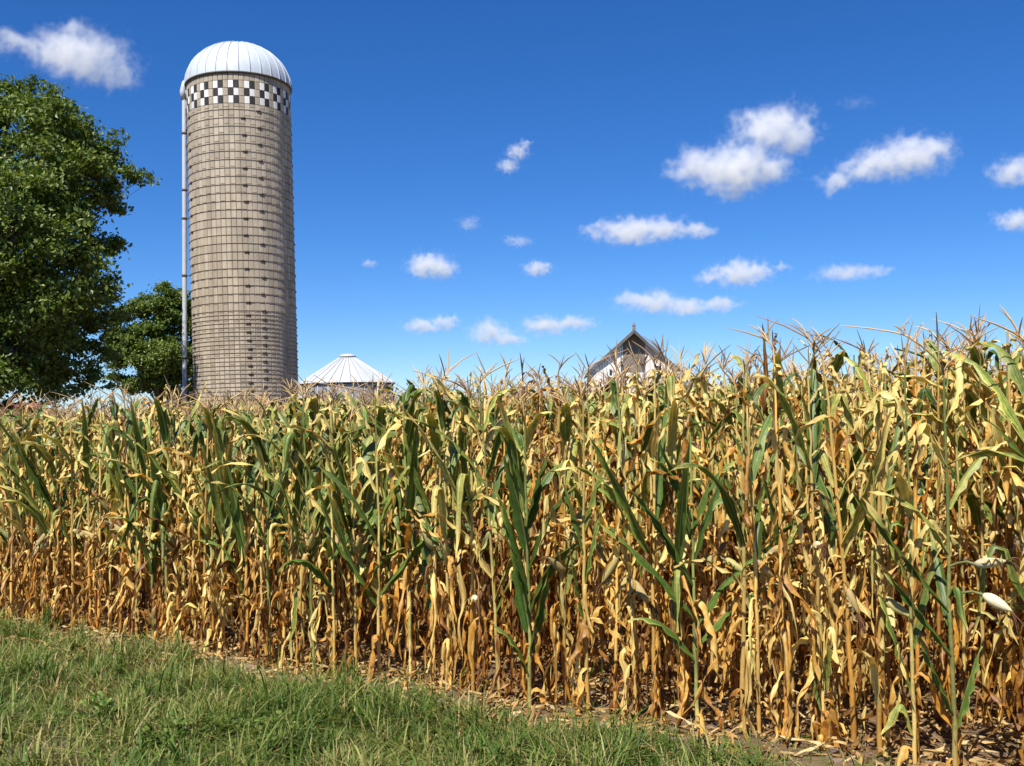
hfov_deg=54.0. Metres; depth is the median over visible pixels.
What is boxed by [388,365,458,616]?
corn plant
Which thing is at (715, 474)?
corn plant
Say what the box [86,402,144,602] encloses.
corn plant
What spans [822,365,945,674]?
corn plant
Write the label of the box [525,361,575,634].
corn plant
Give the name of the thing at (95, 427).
corn plant
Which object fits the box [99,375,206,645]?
corn plant
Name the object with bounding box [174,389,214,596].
corn plant
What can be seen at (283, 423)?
corn plant
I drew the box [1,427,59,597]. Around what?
corn plant
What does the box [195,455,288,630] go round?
corn plant
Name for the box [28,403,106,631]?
corn plant
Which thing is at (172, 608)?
corn plant
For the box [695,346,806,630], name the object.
corn plant
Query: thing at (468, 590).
corn plant
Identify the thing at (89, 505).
corn plant
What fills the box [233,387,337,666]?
corn plant
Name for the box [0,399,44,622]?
corn plant
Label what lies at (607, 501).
corn plant
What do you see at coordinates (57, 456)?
corn plant
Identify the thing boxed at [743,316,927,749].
corn plant
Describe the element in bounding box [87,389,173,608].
corn plant
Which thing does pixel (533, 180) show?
sky
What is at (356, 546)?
corn plant
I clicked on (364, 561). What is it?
corn plant
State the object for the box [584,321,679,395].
barn
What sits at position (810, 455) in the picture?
corn plant
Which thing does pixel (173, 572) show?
corn plant
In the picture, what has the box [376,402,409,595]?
corn plant
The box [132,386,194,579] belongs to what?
corn plant
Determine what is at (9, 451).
corn plant
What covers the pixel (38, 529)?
corn plant
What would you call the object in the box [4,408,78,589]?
corn plant
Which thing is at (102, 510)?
corn plant
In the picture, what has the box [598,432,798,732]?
corn plant
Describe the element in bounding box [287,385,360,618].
corn plant
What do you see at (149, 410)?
corn plant
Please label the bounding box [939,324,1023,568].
corn plant
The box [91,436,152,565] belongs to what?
corn plant
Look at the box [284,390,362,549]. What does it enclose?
corn plant
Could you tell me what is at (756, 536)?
corn plant
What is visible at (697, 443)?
corn plant
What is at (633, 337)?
hay door
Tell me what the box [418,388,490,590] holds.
corn plant
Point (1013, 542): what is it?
corn plant
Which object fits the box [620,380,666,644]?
corn plant
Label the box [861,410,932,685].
corn plant
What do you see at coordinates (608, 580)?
corn plant
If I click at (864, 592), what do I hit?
corn plant
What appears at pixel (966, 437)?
corn plant
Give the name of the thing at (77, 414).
corn plant
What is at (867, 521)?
corn plant
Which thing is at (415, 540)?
corn plant
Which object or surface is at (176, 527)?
corn plant
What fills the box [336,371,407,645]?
corn plant
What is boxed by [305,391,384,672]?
corn plant
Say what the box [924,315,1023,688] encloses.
corn plant
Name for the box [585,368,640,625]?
corn plant
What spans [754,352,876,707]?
corn plant
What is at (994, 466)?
corn plant
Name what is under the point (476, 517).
corn plant
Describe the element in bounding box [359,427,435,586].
corn plant
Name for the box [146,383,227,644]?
corn plant
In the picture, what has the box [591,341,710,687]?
corn plant
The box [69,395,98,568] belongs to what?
corn plant
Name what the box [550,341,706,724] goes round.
corn plant
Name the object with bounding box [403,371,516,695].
corn plant
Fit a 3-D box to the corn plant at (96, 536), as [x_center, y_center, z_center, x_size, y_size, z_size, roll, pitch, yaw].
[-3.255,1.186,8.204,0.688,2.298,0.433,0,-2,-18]
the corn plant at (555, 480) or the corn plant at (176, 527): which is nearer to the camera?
the corn plant at (555, 480)
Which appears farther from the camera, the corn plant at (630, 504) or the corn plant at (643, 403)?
the corn plant at (630, 504)
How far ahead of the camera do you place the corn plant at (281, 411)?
9.29 m
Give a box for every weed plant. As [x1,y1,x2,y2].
[60,690,131,728]
[138,710,205,751]
[197,711,267,750]
[245,710,298,754]
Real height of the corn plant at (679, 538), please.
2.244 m
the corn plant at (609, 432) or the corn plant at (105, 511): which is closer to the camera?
the corn plant at (609, 432)
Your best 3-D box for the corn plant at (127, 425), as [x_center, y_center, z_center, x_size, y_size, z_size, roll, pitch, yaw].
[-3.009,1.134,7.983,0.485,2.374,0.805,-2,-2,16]
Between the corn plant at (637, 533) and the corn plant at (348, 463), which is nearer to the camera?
the corn plant at (637, 533)
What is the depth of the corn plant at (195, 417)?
8.60 m
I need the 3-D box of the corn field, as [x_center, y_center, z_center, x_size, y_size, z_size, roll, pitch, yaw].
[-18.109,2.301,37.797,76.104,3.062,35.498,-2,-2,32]
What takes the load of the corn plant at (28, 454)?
on the ground at (940, 738)
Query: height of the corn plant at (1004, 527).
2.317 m
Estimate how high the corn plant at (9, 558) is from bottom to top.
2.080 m
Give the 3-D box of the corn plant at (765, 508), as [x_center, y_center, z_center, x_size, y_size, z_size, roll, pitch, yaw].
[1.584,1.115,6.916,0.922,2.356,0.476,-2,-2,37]
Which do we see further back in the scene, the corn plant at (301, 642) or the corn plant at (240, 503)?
the corn plant at (240, 503)
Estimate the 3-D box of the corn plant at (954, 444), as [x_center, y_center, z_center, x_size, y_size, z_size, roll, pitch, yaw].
[2.333,0.948,5.445,0.774,2.418,0.326,-1,-2,12]
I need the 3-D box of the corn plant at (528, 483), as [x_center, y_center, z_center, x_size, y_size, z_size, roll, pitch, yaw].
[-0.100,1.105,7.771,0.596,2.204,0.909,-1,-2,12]
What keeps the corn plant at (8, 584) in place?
on the ground at (940, 738)
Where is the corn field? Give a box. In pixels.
[0,304,1023,764]
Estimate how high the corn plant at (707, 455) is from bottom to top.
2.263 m
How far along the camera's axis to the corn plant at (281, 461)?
9.13 m
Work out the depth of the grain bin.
65.03 m
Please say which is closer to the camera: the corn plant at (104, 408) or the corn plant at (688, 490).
the corn plant at (688, 490)
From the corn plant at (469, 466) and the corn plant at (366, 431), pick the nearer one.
the corn plant at (366, 431)
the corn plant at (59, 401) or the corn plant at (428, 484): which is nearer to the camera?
the corn plant at (428, 484)
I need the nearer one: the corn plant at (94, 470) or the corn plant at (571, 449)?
the corn plant at (571, 449)
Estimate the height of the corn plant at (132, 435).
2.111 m
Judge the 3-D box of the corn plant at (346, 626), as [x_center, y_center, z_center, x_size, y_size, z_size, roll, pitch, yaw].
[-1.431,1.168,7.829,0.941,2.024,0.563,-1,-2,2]
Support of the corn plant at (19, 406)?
on the ground at (940, 738)
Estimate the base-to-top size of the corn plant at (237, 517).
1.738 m
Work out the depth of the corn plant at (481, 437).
7.91 m
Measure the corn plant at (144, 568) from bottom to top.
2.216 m
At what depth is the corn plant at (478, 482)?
7.11 m
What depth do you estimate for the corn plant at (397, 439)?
9.59 m
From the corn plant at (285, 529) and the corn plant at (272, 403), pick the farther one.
the corn plant at (272, 403)
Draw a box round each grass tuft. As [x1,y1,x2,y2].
[34,596,69,630]
[163,638,214,668]
[324,653,376,686]
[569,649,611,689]
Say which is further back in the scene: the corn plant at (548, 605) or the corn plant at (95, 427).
the corn plant at (95, 427)
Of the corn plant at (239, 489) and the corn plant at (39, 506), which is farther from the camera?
the corn plant at (39, 506)
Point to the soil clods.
(832, 750)
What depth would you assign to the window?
82.08 m
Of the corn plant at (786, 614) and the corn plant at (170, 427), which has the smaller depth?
the corn plant at (786, 614)
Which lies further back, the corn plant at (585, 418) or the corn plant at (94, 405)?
the corn plant at (94, 405)
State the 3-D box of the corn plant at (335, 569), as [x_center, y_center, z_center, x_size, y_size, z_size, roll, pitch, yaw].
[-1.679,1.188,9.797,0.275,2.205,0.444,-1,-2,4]
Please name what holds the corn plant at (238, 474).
on the ground at (940, 738)
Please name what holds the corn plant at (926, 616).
on the ground at (940, 738)
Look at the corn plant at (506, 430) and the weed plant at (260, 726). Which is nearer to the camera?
the weed plant at (260, 726)
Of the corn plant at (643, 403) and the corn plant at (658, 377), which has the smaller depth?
the corn plant at (643, 403)
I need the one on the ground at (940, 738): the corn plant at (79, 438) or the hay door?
the corn plant at (79, 438)
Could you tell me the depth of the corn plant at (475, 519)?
8.85 m
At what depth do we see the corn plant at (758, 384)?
6.75 m
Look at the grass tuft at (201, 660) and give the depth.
6.84 m
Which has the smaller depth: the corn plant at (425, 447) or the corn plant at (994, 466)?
the corn plant at (994, 466)
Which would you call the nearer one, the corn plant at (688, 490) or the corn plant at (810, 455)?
the corn plant at (810, 455)
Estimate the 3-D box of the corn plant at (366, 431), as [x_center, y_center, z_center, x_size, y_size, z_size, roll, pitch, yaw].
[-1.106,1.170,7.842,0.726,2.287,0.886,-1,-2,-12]
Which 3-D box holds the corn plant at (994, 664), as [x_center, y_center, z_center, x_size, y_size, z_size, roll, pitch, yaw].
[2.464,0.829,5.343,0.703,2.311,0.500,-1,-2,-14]
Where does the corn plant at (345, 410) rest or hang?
on the ground at (940, 738)
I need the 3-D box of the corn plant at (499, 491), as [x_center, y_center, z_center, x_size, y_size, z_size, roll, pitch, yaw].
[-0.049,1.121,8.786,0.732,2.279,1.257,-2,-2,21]
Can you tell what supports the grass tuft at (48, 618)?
on the ground at (940, 738)
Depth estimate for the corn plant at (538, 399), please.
8.68 m
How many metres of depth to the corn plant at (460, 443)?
7.14 m
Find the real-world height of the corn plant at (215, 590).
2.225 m
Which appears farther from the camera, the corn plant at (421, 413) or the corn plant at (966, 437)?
the corn plant at (421, 413)
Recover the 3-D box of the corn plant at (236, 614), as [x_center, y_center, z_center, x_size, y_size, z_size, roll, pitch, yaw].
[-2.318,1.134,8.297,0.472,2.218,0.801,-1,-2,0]
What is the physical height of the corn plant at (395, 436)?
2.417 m
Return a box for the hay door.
[623,333,644,371]
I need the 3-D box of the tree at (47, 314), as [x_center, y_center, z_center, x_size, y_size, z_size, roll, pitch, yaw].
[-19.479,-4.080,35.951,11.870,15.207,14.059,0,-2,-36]
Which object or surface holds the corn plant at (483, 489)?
on the ground at (940, 738)
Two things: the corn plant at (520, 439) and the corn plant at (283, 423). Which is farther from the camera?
the corn plant at (283, 423)
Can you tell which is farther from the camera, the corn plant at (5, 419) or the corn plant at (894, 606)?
the corn plant at (5, 419)
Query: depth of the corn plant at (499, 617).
6.93 m
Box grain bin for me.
[300,354,394,408]
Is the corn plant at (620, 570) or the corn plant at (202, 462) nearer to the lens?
the corn plant at (620, 570)
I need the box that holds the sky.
[0,0,1023,414]
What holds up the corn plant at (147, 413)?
on the ground at (940, 738)
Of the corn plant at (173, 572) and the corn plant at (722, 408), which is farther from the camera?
the corn plant at (173, 572)
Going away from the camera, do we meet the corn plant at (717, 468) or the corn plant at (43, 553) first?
the corn plant at (717, 468)
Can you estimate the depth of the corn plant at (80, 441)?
10.68 m
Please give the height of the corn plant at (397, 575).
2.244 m
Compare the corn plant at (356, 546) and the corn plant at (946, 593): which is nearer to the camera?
the corn plant at (946, 593)
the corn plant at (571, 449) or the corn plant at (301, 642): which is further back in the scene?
the corn plant at (301, 642)
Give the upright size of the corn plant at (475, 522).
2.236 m
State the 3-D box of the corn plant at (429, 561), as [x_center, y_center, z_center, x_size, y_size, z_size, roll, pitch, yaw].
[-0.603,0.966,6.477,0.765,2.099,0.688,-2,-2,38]
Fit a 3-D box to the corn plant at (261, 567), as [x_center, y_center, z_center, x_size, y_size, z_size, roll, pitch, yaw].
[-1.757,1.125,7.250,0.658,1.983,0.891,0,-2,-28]
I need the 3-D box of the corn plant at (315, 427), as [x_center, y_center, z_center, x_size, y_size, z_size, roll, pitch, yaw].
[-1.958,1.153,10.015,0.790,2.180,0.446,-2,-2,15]
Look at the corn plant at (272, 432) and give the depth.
8.13 m
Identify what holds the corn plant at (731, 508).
on the ground at (940, 738)
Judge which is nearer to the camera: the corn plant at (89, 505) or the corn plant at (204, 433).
the corn plant at (204, 433)
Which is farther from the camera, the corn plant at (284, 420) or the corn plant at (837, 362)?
the corn plant at (284, 420)
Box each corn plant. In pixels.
[0,390,47,622]
[0,390,95,617]
[0,392,49,618]
[0,394,109,630]
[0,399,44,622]
[0,412,10,587]
[0,414,103,619]
[0,417,55,598]
[0,420,58,609]
[0,469,16,598]
[1,393,36,590]
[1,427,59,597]
[3,419,17,571]
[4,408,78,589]
[5,411,53,570]
[15,405,102,599]
[19,421,82,629]
[23,401,89,595]
[25,405,50,563]
[25,409,132,604]
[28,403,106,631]
[28,409,57,441]
[30,397,145,626]
[36,407,70,580]
[37,398,68,579]
[39,410,97,602]
[40,391,97,577]
[43,411,101,604]
[44,399,71,571]
[45,407,99,554]
[58,401,101,581]
[64,405,168,634]
[67,387,130,573]
[68,388,149,631]
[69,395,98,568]
[77,408,174,606]
[79,388,203,639]
[80,381,147,634]
[81,457,139,608]
[83,409,135,605]
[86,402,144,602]
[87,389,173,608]
[89,377,183,635]
[89,399,143,585]
[91,396,170,583]
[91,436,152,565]
[95,402,109,473]
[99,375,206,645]
[105,407,195,593]
[107,396,183,641]
[118,393,191,610]
[119,384,180,601]
[124,437,205,641]
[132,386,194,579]
[134,388,248,650]
[137,400,204,596]
[138,400,156,591]
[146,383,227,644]
[147,412,223,589]
[149,403,195,616]
[156,394,196,533]
[158,392,195,596]
[168,402,211,611]
[169,394,276,622]
[169,396,191,577]
[171,406,232,586]
[172,383,261,656]
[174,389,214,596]
[175,402,208,565]
[176,386,255,619]
[180,394,255,653]
[181,386,254,624]
[183,443,283,656]
[184,409,238,590]
[195,394,282,629]
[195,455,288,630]
[198,390,254,628]
[202,392,286,602]
[202,392,327,667]
[211,378,385,674]
[216,376,359,673]
[218,403,327,662]
[220,405,313,625]
[222,401,245,579]
[227,452,289,631]
[233,384,260,598]
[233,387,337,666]
[236,383,286,493]
[236,400,288,584]
[237,388,288,578]
[237,390,275,500]
[241,411,290,610]
[254,379,326,632]
[254,394,302,588]
[260,388,322,614]
[261,404,383,636]
[265,389,358,637]
[266,400,351,638]
[271,405,321,589]
[272,402,348,605]
[273,378,308,590]
[276,384,385,678]
[282,392,343,587]
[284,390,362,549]
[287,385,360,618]
[288,375,361,611]
[302,374,455,684]
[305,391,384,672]
[305,402,431,683]
[321,385,385,616]
[322,408,388,645]
[324,376,373,591]
[324,399,343,581]
[335,405,361,574]
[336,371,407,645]
[340,386,399,641]
[346,383,429,615]
[347,374,401,611]
[348,431,414,648]
[350,391,396,616]
[351,384,434,686]
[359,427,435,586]
[361,389,404,614]
[362,365,477,650]
[376,395,433,581]
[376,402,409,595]
[376,406,445,655]
[383,371,476,684]
[384,352,575,703]
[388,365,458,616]
[390,364,454,614]
[392,393,438,521]
[399,350,498,687]
[402,387,432,569]
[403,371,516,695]
[404,370,466,648]
[404,377,483,657]
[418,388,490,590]
[418,396,491,593]
[418,433,514,658]
[423,390,470,617]
[424,377,501,623]
[433,389,490,658]
[443,399,494,610]
[447,378,538,654]
[453,352,557,665]
[458,378,558,656]
[463,391,499,624]
[464,421,507,607]
[470,371,537,598]
[471,381,539,603]
[473,373,520,630]
[476,385,538,638]
[479,376,557,704]
[491,425,585,709]
[507,373,557,568]
[518,363,582,634]
[520,355,565,664]
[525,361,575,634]
[525,376,573,558]
[528,377,587,610]
[533,378,600,616]
[534,349,627,665]
[534,353,581,668]
[534,389,599,635]
[535,392,616,619]
[537,384,597,711]
[540,366,643,672]
[543,368,638,645]
[548,355,700,717]
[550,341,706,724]
[553,375,618,718]
[553,377,631,623]
[566,352,701,685]
[574,363,639,646]
[582,373,673,673]
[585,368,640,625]
[589,341,705,724]
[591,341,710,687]
[598,364,663,628]
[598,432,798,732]
[599,364,653,649]
[608,342,712,649]
[613,379,649,628]
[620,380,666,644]
[627,376,717,692]
[629,355,708,601]
[643,336,716,725]
[643,364,741,651]
[646,345,754,694]
[646,361,710,652]
[660,342,741,689]
[668,345,823,732]
[671,366,793,697]
[674,373,784,741]
[677,374,698,622]
[678,362,725,626]
[680,383,848,701]
[685,349,757,656]
[689,385,792,656]
[693,352,774,636]
[693,398,747,624]
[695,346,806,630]
[695,373,801,670]
[727,336,784,548]
[728,315,834,745]
[735,347,859,665]
[736,346,831,675]
[737,345,809,630]
[738,324,865,703]
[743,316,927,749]
[751,323,903,748]
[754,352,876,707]
[755,361,854,638]
[768,353,923,669]
[771,381,928,708]
[784,324,887,708]
[790,354,858,621]
[790,608,848,751]
[798,331,958,711]
[800,352,869,638]
[801,337,913,625]
[818,335,939,679]
[820,422,895,681]
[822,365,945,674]
[831,343,946,648]
[834,352,929,756]
[838,315,957,725]
[852,333,1023,765]
[853,322,961,765]
[860,335,1016,725]
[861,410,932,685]
[864,327,1019,685]
[887,325,984,653]
[893,313,989,723]
[894,323,1023,730]
[908,339,1023,659]
[910,332,954,651]
[921,314,1014,681]
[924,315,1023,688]
[930,339,1003,653]
[934,330,1015,688]
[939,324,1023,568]
[952,349,1023,621]
[968,328,1023,629]
[980,331,1023,748]
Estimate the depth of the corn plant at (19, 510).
8.64 m
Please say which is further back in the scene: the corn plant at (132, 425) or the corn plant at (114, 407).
the corn plant at (132, 425)
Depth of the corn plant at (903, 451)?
7.07 m
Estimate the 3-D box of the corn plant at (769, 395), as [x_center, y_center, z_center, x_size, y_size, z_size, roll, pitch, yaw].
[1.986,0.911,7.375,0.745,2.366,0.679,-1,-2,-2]
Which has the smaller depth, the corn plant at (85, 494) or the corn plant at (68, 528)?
the corn plant at (85, 494)
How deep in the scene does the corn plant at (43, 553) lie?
8.43 m
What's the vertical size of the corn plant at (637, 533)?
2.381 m
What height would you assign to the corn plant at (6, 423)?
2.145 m
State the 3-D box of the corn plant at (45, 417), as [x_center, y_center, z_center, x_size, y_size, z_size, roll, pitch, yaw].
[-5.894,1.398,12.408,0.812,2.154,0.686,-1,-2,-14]
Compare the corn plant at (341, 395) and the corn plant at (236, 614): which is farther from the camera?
the corn plant at (341, 395)
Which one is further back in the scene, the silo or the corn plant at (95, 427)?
the silo
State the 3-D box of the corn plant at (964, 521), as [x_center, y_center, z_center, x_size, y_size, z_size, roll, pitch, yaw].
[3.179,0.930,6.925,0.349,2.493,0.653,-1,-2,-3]
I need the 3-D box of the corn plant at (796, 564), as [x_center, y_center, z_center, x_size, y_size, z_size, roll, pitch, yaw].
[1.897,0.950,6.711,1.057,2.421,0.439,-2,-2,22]
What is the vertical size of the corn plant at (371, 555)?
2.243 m
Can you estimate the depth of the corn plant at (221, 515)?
7.29 m
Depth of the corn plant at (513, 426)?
8.71 m
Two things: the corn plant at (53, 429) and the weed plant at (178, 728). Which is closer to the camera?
the weed plant at (178, 728)
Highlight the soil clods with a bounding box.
[9,607,1008,765]
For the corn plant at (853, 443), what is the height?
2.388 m
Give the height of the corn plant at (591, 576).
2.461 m
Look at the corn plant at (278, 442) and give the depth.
9.01 m
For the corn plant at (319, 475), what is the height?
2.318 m
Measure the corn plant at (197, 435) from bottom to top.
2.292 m
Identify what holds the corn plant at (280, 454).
on the ground at (940, 738)
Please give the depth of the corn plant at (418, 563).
7.25 m
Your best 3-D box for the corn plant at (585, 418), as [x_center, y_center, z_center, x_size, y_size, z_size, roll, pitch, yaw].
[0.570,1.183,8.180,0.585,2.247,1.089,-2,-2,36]
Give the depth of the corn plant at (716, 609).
6.16 m
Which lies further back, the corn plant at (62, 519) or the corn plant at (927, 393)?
the corn plant at (62, 519)
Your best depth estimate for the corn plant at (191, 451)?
9.64 m
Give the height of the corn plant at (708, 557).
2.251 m
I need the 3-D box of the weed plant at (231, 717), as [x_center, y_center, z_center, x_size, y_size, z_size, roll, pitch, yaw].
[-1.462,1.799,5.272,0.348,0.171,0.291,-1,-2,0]
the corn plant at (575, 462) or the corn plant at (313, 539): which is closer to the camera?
the corn plant at (313, 539)
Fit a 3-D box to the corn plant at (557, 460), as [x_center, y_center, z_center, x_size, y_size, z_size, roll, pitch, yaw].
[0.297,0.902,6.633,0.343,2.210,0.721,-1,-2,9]
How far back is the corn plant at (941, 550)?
6.96 m
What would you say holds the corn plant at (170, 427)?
on the ground at (940, 738)
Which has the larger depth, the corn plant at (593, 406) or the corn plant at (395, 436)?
the corn plant at (395, 436)
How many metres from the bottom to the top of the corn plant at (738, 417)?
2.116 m
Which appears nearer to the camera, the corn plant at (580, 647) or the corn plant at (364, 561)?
the corn plant at (580, 647)
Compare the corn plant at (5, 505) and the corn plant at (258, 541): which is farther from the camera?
the corn plant at (5, 505)
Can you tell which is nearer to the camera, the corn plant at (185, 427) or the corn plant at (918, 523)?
the corn plant at (918, 523)
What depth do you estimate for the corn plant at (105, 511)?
9.08 m
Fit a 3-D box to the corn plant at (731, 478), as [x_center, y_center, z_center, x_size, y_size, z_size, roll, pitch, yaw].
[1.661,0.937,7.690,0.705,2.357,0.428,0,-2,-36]
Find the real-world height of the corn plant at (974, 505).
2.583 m
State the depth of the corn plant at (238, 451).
8.51 m
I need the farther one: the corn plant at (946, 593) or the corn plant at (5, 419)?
the corn plant at (5, 419)
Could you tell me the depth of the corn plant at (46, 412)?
9.62 m
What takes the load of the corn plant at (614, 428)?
on the ground at (940, 738)
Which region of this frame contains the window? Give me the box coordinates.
[608,368,613,376]
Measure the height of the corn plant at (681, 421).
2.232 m
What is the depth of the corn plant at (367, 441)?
7.64 m
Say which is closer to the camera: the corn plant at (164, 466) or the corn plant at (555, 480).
the corn plant at (555, 480)
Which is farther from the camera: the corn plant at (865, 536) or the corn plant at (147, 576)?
the corn plant at (147, 576)
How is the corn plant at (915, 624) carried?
on the ground at (940, 738)
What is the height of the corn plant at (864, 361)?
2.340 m
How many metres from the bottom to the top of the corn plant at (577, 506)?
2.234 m
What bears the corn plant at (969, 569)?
on the ground at (940, 738)
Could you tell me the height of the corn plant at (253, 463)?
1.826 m
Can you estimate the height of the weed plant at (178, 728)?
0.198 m
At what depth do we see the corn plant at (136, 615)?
7.82 m
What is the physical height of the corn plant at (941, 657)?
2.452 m
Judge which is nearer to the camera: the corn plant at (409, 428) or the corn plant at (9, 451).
the corn plant at (409, 428)
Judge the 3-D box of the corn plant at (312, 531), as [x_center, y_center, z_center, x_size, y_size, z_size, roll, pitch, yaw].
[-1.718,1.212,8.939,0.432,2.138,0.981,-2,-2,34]
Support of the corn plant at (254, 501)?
on the ground at (940, 738)
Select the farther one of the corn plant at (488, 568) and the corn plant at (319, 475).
the corn plant at (319, 475)
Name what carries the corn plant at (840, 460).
on the ground at (940, 738)
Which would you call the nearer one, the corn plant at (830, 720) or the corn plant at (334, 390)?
the corn plant at (830, 720)
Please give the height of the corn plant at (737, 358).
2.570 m
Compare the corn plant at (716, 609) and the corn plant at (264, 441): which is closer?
the corn plant at (716, 609)
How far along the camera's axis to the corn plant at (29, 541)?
8.58 m
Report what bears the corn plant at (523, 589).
on the ground at (940, 738)
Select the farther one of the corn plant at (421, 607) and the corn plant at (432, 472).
the corn plant at (432, 472)
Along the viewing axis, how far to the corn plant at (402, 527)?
7.47 m
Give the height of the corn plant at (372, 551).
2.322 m
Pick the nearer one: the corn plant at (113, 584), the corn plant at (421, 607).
the corn plant at (421, 607)
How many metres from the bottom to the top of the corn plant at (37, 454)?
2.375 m
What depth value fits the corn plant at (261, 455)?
7.07 m
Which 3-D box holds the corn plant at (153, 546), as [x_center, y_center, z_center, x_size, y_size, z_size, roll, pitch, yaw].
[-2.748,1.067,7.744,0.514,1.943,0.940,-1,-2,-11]
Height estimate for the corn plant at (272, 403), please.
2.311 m
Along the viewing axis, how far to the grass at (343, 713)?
5.36 m
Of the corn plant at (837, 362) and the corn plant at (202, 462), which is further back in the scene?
the corn plant at (202, 462)
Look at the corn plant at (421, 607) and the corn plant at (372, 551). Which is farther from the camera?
the corn plant at (372, 551)
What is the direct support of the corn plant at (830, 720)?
on the ground at (940, 738)
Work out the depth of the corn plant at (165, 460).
9.90 m
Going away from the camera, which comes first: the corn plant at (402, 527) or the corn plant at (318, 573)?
the corn plant at (318, 573)
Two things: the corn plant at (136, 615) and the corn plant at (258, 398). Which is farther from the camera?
the corn plant at (258, 398)
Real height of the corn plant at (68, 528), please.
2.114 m
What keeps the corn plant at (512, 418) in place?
on the ground at (940, 738)
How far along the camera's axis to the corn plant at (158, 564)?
8.73 m
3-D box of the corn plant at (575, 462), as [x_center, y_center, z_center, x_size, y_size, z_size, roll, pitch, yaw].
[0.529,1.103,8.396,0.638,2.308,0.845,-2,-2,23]
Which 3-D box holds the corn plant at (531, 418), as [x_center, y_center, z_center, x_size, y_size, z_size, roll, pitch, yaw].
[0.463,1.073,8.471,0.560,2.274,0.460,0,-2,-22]
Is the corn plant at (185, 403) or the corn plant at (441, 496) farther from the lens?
the corn plant at (185, 403)
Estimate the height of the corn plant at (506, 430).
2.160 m
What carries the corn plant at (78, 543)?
on the ground at (940, 738)
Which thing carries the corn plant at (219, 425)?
on the ground at (940, 738)
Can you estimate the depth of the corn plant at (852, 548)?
5.77 m
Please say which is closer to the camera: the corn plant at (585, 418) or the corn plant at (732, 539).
the corn plant at (732, 539)
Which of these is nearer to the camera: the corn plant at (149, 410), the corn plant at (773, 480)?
the corn plant at (773, 480)
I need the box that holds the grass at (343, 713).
[0,603,1021,765]
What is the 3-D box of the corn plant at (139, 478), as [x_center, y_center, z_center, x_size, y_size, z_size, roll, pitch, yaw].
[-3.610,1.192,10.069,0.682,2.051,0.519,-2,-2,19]
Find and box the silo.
[180,41,298,413]
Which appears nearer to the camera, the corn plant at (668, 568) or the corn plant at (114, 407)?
the corn plant at (668, 568)
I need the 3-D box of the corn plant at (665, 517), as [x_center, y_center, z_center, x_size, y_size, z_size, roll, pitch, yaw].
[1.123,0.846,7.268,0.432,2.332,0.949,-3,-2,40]
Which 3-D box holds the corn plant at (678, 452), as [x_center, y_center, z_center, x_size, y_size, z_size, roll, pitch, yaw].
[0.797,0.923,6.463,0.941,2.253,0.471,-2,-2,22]
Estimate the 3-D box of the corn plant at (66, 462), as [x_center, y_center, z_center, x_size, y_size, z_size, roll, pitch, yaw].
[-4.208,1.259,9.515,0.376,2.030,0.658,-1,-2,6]
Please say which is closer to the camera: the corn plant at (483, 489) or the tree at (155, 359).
the corn plant at (483, 489)
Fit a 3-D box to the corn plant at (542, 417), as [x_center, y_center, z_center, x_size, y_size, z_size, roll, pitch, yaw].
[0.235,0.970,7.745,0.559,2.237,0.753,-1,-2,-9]
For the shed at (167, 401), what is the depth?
64.75 m
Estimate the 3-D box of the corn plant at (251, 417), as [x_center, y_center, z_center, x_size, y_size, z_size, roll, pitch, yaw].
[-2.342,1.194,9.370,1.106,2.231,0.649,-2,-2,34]
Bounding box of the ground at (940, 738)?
[0,508,1022,765]
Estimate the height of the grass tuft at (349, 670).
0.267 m
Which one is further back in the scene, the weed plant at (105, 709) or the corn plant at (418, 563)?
the corn plant at (418, 563)
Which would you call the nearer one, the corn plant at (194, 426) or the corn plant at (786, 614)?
the corn plant at (786, 614)
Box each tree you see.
[0,72,162,413]
[102,280,193,409]
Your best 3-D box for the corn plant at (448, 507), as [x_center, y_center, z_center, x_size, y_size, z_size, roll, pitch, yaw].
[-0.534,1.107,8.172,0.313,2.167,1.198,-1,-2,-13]
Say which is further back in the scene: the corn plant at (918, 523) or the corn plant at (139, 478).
the corn plant at (139, 478)
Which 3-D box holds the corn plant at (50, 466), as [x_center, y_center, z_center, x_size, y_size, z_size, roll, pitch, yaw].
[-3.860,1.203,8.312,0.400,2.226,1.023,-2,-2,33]
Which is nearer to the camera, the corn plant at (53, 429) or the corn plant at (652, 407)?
the corn plant at (652, 407)
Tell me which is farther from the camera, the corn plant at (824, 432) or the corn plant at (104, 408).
the corn plant at (104, 408)
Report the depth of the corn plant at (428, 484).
7.46 m
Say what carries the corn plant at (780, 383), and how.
on the ground at (940, 738)

